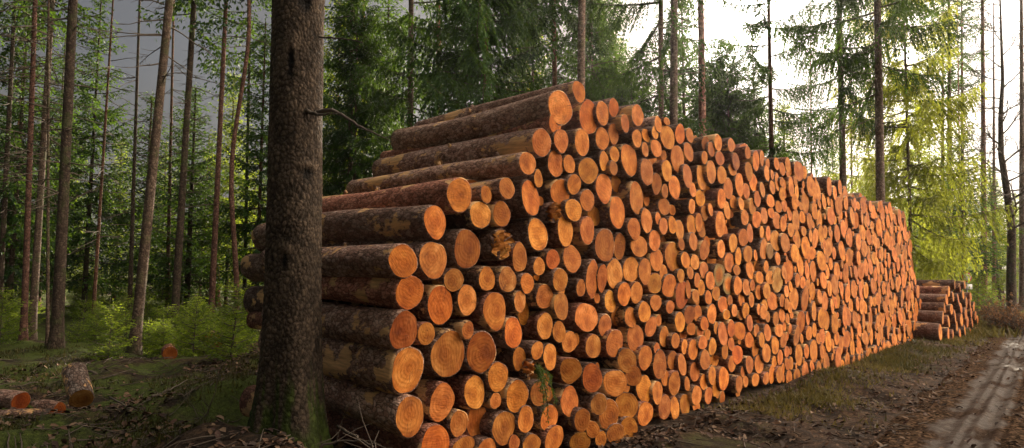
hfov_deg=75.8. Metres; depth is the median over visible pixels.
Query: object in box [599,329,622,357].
spruce log
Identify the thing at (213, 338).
sapling
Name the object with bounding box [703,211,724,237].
spruce log
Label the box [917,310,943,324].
spruce log
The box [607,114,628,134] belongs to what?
spruce log
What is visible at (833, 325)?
spruce log
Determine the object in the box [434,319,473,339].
spruce log
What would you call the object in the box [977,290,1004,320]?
shrub
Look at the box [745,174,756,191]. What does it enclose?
spruce log
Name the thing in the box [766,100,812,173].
spruce tree
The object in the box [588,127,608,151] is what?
spruce log
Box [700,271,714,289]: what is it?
spruce log
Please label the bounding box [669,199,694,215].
spruce log
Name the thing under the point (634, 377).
spruce log
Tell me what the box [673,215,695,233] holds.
spruce log
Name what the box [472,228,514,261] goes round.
spruce log
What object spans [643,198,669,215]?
spruce log
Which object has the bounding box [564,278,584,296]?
spruce log
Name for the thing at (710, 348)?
spruce log
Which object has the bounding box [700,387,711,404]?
spruce log
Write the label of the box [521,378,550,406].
spruce log
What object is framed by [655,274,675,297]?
spruce log
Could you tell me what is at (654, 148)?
spruce log
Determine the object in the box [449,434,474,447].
spruce log
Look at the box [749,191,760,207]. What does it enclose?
spruce log
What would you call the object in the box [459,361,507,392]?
spruce log
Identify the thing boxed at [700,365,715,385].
spruce log
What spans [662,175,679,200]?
spruce log
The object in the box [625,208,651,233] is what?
spruce log
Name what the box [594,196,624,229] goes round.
spruce log
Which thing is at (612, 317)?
spruce log
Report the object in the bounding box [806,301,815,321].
spruce log
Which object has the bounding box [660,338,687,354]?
spruce log
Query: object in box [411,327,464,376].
spruce log
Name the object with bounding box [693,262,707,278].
spruce log
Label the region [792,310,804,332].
spruce log
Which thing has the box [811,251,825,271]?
spruce log
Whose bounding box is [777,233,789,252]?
spruce log
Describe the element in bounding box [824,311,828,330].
spruce log
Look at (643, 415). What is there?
spruce log
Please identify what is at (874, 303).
stacked logs
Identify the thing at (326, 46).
spruce tree
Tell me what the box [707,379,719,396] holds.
spruce log
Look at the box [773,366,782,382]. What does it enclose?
spruce log
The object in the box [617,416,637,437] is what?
spruce log
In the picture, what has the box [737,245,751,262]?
spruce log
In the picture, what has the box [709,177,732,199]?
spruce log
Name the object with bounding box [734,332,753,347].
spruce log
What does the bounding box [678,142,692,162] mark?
spruce log
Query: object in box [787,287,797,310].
spruce log
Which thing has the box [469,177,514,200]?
spruce log
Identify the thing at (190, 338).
spruce sapling
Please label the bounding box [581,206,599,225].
spruce log
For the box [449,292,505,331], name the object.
spruce log
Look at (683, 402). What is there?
spruce log
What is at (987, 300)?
shrub
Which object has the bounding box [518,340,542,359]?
spruce log
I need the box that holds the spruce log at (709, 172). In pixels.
[701,160,715,183]
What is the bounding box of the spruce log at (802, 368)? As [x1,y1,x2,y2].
[797,361,808,376]
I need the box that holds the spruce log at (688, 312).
[673,306,694,323]
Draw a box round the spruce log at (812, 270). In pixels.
[808,260,815,281]
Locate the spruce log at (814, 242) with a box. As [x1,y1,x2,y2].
[809,228,817,248]
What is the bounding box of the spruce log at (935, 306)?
[921,302,945,312]
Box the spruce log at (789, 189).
[783,176,793,196]
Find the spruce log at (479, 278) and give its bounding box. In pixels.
[458,266,494,290]
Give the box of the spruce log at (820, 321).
[813,307,825,328]
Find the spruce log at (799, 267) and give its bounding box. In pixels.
[792,254,803,276]
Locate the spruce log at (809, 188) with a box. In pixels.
[801,176,815,196]
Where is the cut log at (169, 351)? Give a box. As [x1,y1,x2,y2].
[161,343,177,358]
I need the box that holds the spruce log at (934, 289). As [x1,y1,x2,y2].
[919,286,949,296]
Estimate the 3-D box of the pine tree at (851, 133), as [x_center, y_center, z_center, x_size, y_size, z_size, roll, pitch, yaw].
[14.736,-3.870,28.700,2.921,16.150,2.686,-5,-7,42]
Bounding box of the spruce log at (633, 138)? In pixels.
[616,129,641,148]
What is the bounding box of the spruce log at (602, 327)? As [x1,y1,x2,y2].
[576,313,610,336]
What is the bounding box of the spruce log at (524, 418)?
[512,405,533,433]
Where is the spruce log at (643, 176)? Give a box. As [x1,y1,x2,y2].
[620,158,652,186]
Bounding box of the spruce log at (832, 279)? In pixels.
[827,274,837,295]
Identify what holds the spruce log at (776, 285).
on the stacked logs at (874, 303)
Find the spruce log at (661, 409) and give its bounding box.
[652,394,670,419]
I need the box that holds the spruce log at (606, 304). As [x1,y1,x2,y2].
[590,289,615,312]
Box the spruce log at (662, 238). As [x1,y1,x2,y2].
[660,235,665,242]
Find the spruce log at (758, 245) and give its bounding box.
[746,238,766,259]
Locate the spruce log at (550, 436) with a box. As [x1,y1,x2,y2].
[529,425,563,447]
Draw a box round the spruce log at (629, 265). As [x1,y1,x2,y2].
[618,256,637,281]
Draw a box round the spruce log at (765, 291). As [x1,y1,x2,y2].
[755,282,770,298]
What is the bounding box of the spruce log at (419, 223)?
[251,205,445,251]
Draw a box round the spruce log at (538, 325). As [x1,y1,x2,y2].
[521,311,552,339]
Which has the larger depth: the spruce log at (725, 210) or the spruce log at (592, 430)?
the spruce log at (725, 210)
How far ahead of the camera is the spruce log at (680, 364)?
7.98 m
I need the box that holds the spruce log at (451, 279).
[421,268,463,291]
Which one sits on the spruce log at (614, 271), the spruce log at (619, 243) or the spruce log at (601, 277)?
the spruce log at (619, 243)
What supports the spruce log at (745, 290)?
on the stacked logs at (874, 303)
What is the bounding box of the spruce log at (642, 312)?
[626,301,650,322]
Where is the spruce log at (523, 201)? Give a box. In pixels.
[504,179,539,218]
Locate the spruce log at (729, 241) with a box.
[715,233,736,252]
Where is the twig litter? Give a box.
[0,341,1014,447]
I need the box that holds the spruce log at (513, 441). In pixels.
[496,434,519,447]
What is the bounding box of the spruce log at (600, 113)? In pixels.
[593,101,608,126]
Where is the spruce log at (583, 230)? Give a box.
[570,216,593,245]
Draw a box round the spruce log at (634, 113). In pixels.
[616,104,643,127]
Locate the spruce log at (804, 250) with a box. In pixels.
[799,236,809,259]
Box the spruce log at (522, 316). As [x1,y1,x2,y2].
[506,302,528,325]
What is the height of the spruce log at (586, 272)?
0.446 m
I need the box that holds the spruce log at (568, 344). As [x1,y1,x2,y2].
[544,330,576,352]
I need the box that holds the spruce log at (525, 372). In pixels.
[508,358,534,379]
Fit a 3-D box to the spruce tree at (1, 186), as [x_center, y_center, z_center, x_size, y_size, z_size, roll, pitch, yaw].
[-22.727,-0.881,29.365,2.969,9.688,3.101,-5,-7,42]
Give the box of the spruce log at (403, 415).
[257,364,423,438]
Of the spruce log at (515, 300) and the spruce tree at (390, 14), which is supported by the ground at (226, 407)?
the spruce tree at (390, 14)
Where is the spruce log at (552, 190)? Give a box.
[536,178,568,203]
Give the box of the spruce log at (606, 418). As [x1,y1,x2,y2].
[590,398,618,429]
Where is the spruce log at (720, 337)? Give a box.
[710,321,727,345]
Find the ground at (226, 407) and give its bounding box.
[0,271,1018,447]
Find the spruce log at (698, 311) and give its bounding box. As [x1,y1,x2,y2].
[685,304,701,321]
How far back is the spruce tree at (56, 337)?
13.25 m
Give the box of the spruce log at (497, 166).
[346,152,535,193]
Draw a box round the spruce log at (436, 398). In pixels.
[407,377,454,421]
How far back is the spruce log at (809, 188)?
11.87 m
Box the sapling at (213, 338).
[201,331,221,351]
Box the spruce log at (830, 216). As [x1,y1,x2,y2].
[820,207,834,225]
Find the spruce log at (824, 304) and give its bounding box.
[816,291,827,310]
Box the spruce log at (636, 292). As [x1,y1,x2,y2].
[626,281,642,303]
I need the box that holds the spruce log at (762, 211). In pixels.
[756,207,767,224]
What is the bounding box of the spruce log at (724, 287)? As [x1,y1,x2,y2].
[719,273,731,294]
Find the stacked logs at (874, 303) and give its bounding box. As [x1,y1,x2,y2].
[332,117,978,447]
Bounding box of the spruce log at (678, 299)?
[662,281,687,308]
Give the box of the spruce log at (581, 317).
[561,302,597,331]
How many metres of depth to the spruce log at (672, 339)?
7.90 m
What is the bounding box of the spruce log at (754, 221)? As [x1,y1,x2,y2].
[748,211,760,228]
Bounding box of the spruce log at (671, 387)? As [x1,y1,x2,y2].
[662,370,679,395]
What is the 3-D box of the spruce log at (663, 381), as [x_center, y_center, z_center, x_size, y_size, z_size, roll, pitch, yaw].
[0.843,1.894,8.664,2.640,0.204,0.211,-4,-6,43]
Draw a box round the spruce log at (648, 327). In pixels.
[636,316,656,336]
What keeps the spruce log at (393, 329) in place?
on the spruce log at (396, 372)
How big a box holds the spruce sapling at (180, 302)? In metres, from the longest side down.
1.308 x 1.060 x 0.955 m
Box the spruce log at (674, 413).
[667,396,678,419]
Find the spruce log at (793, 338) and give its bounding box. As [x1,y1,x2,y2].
[786,325,799,346]
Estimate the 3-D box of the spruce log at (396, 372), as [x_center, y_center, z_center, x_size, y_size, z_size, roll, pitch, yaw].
[-1.521,1.091,5.654,2.015,0.427,0.378,1,-3,42]
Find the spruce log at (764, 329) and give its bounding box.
[753,323,770,341]
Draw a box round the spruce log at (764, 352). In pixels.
[758,343,770,362]
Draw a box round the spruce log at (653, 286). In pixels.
[642,273,661,293]
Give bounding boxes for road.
[867,334,1023,447]
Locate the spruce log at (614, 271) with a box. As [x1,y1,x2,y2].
[597,257,622,289]
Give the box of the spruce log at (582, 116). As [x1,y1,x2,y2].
[561,99,596,134]
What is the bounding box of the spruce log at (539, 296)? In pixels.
[525,283,552,308]
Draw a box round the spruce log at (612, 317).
[605,306,618,326]
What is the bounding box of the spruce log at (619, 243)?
[612,232,625,259]
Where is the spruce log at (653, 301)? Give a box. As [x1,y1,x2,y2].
[640,294,661,311]
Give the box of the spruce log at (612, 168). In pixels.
[598,160,617,175]
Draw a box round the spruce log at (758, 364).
[752,354,763,373]
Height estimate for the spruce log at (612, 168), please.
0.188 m
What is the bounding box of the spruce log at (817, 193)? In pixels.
[815,180,820,200]
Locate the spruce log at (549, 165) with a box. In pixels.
[535,149,562,178]
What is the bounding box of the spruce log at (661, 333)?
[643,325,668,346]
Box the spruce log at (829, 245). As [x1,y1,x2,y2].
[825,237,832,255]
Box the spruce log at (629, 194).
[611,181,642,215]
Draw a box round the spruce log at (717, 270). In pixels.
[706,263,724,286]
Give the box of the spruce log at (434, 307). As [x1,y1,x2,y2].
[243,285,452,325]
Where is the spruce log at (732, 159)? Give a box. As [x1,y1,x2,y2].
[723,153,739,169]
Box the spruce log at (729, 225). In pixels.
[726,219,734,228]
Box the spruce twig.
[534,363,558,422]
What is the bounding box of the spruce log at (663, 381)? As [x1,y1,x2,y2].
[650,370,668,385]
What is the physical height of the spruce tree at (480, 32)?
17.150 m
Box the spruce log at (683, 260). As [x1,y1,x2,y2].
[676,251,689,268]
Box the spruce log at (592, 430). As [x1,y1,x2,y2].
[584,421,599,437]
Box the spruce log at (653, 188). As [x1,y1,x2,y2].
[641,173,661,196]
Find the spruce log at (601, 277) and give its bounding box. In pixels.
[596,264,606,292]
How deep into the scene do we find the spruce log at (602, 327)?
6.91 m
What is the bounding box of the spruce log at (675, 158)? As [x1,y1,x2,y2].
[665,145,683,174]
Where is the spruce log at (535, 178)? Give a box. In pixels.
[509,169,542,187]
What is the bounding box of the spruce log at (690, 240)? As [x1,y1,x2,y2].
[682,232,697,251]
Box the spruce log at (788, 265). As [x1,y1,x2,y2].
[780,260,792,280]
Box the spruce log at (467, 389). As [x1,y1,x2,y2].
[421,372,483,409]
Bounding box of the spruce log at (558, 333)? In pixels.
[524,320,565,342]
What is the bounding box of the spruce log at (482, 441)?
[472,435,495,447]
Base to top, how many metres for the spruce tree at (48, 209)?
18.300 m
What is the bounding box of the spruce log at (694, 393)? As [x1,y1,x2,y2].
[679,384,701,405]
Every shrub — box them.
[971,283,1005,309]
[975,286,1023,330]
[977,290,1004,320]
[986,299,1023,333]
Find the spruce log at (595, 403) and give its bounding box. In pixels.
[577,392,606,415]
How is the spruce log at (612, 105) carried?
on the stacked logs at (874, 303)
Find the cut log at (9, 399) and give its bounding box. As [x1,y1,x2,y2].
[0,389,30,408]
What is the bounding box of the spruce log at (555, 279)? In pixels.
[534,268,567,291]
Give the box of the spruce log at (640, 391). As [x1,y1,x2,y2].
[628,374,650,401]
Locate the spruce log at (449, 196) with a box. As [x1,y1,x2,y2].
[322,177,471,214]
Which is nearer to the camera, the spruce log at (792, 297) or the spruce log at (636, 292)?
the spruce log at (636, 292)
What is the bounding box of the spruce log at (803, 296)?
[796,286,808,311]
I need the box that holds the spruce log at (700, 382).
[690,373,706,390]
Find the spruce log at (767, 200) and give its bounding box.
[758,194,773,207]
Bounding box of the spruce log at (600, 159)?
[580,150,608,171]
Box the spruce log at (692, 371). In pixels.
[685,361,699,381]
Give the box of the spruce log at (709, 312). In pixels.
[699,303,715,324]
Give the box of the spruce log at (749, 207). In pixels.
[743,198,755,214]
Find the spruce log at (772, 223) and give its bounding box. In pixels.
[760,212,779,229]
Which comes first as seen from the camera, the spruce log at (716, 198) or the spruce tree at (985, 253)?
the spruce log at (716, 198)
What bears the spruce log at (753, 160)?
on the spruce log at (752, 183)
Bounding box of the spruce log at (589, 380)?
[568,361,602,393]
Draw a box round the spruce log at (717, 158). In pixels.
[707,151,723,165]
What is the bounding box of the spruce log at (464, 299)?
[450,284,476,316]
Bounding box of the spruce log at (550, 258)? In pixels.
[526,249,559,269]
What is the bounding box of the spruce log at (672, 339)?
[660,332,679,347]
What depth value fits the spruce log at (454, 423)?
5.36 m
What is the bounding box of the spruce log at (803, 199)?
[798,192,808,213]
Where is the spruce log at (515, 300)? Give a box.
[497,290,525,312]
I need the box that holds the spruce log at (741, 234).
[727,228,748,245]
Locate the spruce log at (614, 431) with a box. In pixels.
[600,423,623,443]
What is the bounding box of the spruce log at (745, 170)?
[737,162,752,182]
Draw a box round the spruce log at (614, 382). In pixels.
[596,367,627,396]
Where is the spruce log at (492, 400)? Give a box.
[482,391,500,408]
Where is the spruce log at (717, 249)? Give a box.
[708,239,724,258]
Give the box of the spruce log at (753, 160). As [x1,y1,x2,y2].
[740,150,758,171]
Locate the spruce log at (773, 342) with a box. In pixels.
[764,336,778,354]
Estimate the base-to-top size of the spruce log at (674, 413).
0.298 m
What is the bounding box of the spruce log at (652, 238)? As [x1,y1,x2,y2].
[639,229,659,251]
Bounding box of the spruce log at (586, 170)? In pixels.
[571,157,597,184]
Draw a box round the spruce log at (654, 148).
[646,139,661,158]
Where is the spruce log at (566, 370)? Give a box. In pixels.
[534,356,581,383]
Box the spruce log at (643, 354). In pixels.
[634,345,651,370]
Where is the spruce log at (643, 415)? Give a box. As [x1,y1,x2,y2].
[632,400,652,425]
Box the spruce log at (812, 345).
[802,339,816,362]
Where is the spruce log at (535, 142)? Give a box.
[372,128,550,176]
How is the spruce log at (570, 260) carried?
on the stacked logs at (874, 303)
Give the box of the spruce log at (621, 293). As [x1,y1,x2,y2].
[611,282,630,305]
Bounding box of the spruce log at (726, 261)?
[716,252,734,272]
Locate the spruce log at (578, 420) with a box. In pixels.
[556,407,589,431]
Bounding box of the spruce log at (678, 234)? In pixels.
[664,220,683,240]
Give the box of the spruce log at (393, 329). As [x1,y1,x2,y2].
[261,299,416,349]
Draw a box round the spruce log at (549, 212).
[510,202,561,223]
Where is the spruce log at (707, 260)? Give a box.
[699,257,715,262]
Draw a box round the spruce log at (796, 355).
[789,344,802,365]
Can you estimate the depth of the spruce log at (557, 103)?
6.97 m
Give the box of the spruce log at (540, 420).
[530,403,557,429]
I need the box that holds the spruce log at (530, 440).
[496,432,540,447]
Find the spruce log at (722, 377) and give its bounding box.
[712,365,728,390]
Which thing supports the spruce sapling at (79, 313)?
on the ground at (226, 407)
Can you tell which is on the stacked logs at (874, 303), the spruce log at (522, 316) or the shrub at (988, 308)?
the spruce log at (522, 316)
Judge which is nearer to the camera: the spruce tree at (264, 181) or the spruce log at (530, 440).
the spruce log at (530, 440)
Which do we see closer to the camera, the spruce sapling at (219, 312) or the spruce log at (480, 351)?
the spruce log at (480, 351)
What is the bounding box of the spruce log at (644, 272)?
[634,257,650,285]
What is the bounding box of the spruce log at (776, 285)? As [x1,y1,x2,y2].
[768,266,782,292]
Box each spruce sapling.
[0,284,27,344]
[0,297,20,337]
[5,285,44,330]
[6,299,37,339]
[28,300,45,313]
[65,268,92,314]
[65,277,102,316]
[65,285,77,313]
[66,295,97,340]
[68,279,108,314]
[71,268,110,313]
[78,304,108,342]
[79,300,138,362]
[80,301,110,331]
[101,295,145,341]
[101,301,128,340]
[109,301,131,333]
[120,288,148,312]
[120,328,154,351]
[122,319,164,354]
[128,292,162,331]
[143,307,174,338]
[143,323,179,357]
[143,324,177,354]
[144,303,184,340]
[145,277,172,318]
[145,326,175,354]
[146,318,178,354]
[166,290,220,358]
[166,293,191,316]
[166,304,217,357]
[171,322,208,356]
[173,303,210,336]
[174,301,212,338]
[175,314,200,351]
[187,324,225,356]
[192,305,217,344]
[194,276,259,360]
[206,320,257,354]
[208,308,237,349]
[211,306,228,332]
[225,333,245,354]
[231,300,252,334]
[239,319,259,340]
[964,266,998,313]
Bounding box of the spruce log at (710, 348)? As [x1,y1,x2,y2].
[705,337,716,354]
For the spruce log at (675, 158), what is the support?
on the spruce log at (684, 176)
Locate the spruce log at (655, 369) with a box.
[641,349,666,379]
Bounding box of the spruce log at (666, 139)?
[655,126,674,149]
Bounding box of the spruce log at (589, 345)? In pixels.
[558,333,600,357]
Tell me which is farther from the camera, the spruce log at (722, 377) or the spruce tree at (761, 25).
the spruce tree at (761, 25)
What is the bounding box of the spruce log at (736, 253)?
[731,247,740,264]
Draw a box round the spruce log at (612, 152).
[603,146,618,161]
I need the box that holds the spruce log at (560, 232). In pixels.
[544,215,572,248]
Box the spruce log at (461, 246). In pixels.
[322,228,479,268]
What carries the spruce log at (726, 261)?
on the spruce log at (724, 287)
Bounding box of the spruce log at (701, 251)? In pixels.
[687,240,709,260]
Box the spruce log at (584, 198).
[569,189,593,212]
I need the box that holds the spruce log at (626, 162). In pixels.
[615,143,636,178]
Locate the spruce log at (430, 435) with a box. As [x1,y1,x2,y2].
[239,385,449,447]
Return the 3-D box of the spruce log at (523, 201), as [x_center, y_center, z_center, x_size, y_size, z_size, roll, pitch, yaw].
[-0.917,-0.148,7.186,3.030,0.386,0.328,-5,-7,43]
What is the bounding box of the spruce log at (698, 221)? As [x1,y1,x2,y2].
[690,213,702,232]
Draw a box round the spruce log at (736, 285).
[729,276,741,294]
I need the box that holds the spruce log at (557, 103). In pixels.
[391,90,572,150]
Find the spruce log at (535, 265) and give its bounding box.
[516,256,544,274]
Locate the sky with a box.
[0,0,1023,271]
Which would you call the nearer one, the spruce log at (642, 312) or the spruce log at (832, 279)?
the spruce log at (642, 312)
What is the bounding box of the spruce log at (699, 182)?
[689,165,706,190]
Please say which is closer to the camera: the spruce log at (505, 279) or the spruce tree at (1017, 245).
the spruce log at (505, 279)
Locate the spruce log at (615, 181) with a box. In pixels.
[608,175,620,193]
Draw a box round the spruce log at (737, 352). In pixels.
[728,345,742,364]
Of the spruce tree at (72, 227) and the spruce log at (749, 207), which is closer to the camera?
the spruce log at (749, 207)
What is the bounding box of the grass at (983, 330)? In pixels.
[0,308,1023,447]
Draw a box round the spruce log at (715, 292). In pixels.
[709,286,719,300]
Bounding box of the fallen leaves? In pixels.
[0,339,1023,447]
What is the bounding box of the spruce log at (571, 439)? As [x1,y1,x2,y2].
[559,430,589,447]
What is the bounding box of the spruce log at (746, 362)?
[737,355,752,374]
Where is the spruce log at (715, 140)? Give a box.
[706,134,721,151]
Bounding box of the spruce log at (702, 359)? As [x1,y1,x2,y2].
[686,349,709,369]
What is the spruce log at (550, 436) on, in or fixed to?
on the stacked logs at (874, 303)
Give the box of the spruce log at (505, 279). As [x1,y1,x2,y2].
[475,266,516,292]
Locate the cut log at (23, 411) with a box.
[0,408,53,416]
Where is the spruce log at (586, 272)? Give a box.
[567,259,597,299]
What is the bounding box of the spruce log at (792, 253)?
[786,244,799,262]
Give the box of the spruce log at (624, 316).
[611,306,635,327]
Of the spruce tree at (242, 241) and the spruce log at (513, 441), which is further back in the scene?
the spruce tree at (242, 241)
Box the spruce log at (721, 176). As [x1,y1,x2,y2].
[707,166,726,185]
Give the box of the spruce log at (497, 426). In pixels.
[479,408,514,445]
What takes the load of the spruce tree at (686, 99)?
on the ground at (226, 407)
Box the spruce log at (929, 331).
[912,321,941,340]
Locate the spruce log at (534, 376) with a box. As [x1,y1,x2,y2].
[530,371,549,383]
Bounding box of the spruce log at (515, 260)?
[474,241,526,272]
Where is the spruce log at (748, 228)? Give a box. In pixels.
[734,223,752,242]
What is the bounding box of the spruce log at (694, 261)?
[688,254,698,269]
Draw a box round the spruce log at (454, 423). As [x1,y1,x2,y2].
[424,408,467,437]
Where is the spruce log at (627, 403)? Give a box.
[606,392,637,416]
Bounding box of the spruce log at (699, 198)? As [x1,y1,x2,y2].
[687,189,704,206]
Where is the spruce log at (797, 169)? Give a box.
[790,161,803,181]
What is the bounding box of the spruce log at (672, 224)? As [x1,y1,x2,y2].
[661,216,676,234]
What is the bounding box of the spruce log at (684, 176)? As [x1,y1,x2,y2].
[675,164,691,189]
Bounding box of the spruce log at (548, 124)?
[380,114,560,158]
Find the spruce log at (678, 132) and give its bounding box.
[668,123,684,144]
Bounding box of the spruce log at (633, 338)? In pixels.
[611,325,643,351]
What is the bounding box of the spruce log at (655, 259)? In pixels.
[642,249,662,271]
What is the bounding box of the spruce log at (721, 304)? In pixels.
[711,296,727,312]
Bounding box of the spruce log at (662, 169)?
[652,160,671,182]
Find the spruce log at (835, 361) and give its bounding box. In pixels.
[829,346,840,368]
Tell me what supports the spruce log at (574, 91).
on the spruce log at (557, 103)
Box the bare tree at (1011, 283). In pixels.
[935,0,1023,309]
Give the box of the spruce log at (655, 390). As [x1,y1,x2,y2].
[648,380,662,404]
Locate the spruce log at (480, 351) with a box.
[459,329,495,373]
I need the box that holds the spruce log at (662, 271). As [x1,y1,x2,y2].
[651,264,666,279]
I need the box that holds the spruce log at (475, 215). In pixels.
[445,201,490,229]
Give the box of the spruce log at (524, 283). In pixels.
[514,273,533,293]
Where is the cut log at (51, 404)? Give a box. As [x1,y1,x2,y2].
[29,399,65,412]
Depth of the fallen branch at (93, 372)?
9.70 m
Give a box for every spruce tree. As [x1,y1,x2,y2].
[0,0,90,324]
[0,0,104,344]
[0,0,108,339]
[0,0,118,349]
[0,1,85,326]
[0,78,38,282]
[0,104,41,286]
[4,34,105,309]
[17,0,147,318]
[30,120,96,293]
[50,0,151,332]
[68,222,90,275]
[75,0,229,354]
[75,141,149,305]
[87,0,175,322]
[93,90,194,314]
[133,85,242,316]
[134,141,179,296]
[136,0,252,333]
[138,0,201,309]
[146,87,219,303]
[191,69,266,308]
[191,142,230,300]
[196,0,271,312]
[200,14,270,301]
[223,178,255,288]
[242,130,267,285]
[247,0,391,447]
[322,0,375,195]
[322,0,401,196]
[323,0,398,193]
[341,0,421,177]
[348,0,499,175]
[389,0,465,113]
[393,0,567,127]
[500,6,551,94]
[507,0,610,101]
[510,1,565,87]
[542,0,652,108]
[555,0,741,136]
[576,0,619,98]
[587,0,624,79]
[610,53,657,117]
[649,0,715,134]
[652,0,715,124]
[688,59,750,146]
[697,43,773,154]
[713,0,845,179]
[734,34,798,160]
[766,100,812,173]
[769,0,966,201]
[782,0,904,188]
[817,128,856,191]
[821,0,1016,291]
[856,131,891,195]
[887,63,966,279]
[912,179,970,291]
[913,0,978,275]
[913,127,1023,290]
[918,0,988,279]
[927,0,992,289]
[944,145,979,292]
[968,163,1018,305]
[968,259,997,298]
[972,3,1018,299]
[978,173,1006,274]
[988,0,1023,309]
[1001,193,1018,271]
[1001,196,1018,297]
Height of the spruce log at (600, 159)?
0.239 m
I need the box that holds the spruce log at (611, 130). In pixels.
[602,123,618,145]
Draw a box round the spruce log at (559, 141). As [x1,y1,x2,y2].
[549,129,567,153]
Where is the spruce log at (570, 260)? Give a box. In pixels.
[547,245,580,273]
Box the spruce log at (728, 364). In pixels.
[717,355,735,372]
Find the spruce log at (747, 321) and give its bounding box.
[733,315,752,331]
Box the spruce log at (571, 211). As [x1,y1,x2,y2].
[560,199,581,221]
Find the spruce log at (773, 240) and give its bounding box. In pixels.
[767,230,779,251]
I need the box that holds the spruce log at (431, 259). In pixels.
[240,242,446,281]
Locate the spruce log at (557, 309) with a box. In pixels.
[528,292,567,320]
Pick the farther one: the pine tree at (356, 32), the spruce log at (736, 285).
the pine tree at (356, 32)
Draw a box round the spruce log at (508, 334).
[488,315,521,348]
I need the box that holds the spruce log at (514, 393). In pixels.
[496,377,528,412]
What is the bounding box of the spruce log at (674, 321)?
[661,311,684,332]
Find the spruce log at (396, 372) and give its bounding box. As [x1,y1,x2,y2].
[258,328,423,394]
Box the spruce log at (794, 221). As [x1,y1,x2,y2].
[786,209,798,230]
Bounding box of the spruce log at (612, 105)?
[594,98,618,118]
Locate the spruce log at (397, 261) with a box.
[259,242,417,278]
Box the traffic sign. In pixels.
[962,273,971,291]
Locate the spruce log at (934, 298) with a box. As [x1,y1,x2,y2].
[919,294,947,304]
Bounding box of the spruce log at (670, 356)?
[662,350,675,369]
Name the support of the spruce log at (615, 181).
on the stacked logs at (874, 303)
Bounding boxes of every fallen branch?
[49,353,97,374]
[98,395,145,410]
[148,369,191,397]
[179,336,235,419]
[319,402,392,447]
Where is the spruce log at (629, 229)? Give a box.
[610,218,639,240]
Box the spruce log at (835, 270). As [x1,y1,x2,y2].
[830,262,839,279]
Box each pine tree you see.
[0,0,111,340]
[2,58,23,298]
[24,134,54,306]
[178,0,263,318]
[194,0,271,321]
[196,136,221,301]
[201,169,228,306]
[325,0,404,100]
[678,0,758,135]
[788,16,846,172]
[814,10,867,187]
[936,1,990,254]
[951,0,1023,295]
[987,200,1016,295]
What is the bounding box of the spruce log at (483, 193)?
[470,185,491,203]
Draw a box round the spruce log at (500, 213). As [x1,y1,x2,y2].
[470,200,510,230]
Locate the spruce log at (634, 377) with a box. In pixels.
[624,366,641,385]
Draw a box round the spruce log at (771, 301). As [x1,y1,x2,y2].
[765,291,777,309]
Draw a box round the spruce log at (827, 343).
[823,331,831,351]
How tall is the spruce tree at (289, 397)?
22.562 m
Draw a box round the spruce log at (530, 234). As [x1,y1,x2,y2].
[493,217,547,252]
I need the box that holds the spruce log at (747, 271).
[738,262,753,278]
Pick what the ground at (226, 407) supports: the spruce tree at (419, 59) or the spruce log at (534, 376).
the spruce tree at (419, 59)
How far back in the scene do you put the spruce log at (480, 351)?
5.56 m
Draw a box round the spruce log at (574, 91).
[414,81,584,125]
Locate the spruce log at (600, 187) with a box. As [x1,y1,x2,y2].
[580,174,611,205]
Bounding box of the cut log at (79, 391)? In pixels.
[61,362,93,406]
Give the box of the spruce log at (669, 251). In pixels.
[659,242,679,271]
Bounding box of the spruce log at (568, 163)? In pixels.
[561,154,574,174]
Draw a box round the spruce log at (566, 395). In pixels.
[546,382,577,417]
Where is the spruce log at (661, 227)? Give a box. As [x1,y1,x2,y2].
[651,218,667,234]
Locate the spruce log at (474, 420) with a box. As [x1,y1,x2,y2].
[452,406,485,436]
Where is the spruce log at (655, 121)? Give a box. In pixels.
[629,116,661,132]
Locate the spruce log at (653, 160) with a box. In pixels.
[647,158,656,164]
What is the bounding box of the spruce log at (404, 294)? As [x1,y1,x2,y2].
[321,275,423,309]
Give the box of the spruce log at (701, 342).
[686,335,706,349]
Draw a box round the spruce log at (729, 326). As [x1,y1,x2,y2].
[715,319,734,337]
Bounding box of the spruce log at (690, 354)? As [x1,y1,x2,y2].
[683,338,697,360]
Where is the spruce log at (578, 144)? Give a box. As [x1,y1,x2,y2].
[561,128,588,158]
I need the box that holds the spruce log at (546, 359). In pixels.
[533,342,555,370]
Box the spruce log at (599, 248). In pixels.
[574,228,613,262]
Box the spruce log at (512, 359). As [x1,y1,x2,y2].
[494,347,525,371]
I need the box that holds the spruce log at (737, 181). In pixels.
[727,173,742,196]
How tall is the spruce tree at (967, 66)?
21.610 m
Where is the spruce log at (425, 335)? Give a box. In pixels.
[246,311,434,344]
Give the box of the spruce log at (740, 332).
[732,322,745,339]
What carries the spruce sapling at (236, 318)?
on the ground at (226, 407)
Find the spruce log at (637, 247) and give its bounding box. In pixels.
[624,236,646,256]
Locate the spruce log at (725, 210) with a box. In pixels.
[713,201,729,219]
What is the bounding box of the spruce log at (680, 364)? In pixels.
[673,353,685,375]
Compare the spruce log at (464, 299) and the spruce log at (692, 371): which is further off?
the spruce log at (692, 371)
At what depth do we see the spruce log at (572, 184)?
6.61 m
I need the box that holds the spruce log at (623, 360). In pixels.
[581,347,636,372]
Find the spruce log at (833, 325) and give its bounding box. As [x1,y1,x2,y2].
[827,311,837,333]
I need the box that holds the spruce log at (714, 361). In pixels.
[710,354,718,365]
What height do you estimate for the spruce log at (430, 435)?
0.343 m
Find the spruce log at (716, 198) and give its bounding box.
[704,188,725,209]
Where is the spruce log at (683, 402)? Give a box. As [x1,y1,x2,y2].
[675,393,689,414]
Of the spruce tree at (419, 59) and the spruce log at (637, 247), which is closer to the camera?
the spruce log at (637, 247)
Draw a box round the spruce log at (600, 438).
[589,430,606,447]
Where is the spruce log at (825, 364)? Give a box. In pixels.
[821,352,829,367]
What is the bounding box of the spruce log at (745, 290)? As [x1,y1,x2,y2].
[740,278,749,295]
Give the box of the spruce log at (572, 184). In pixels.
[543,174,580,195]

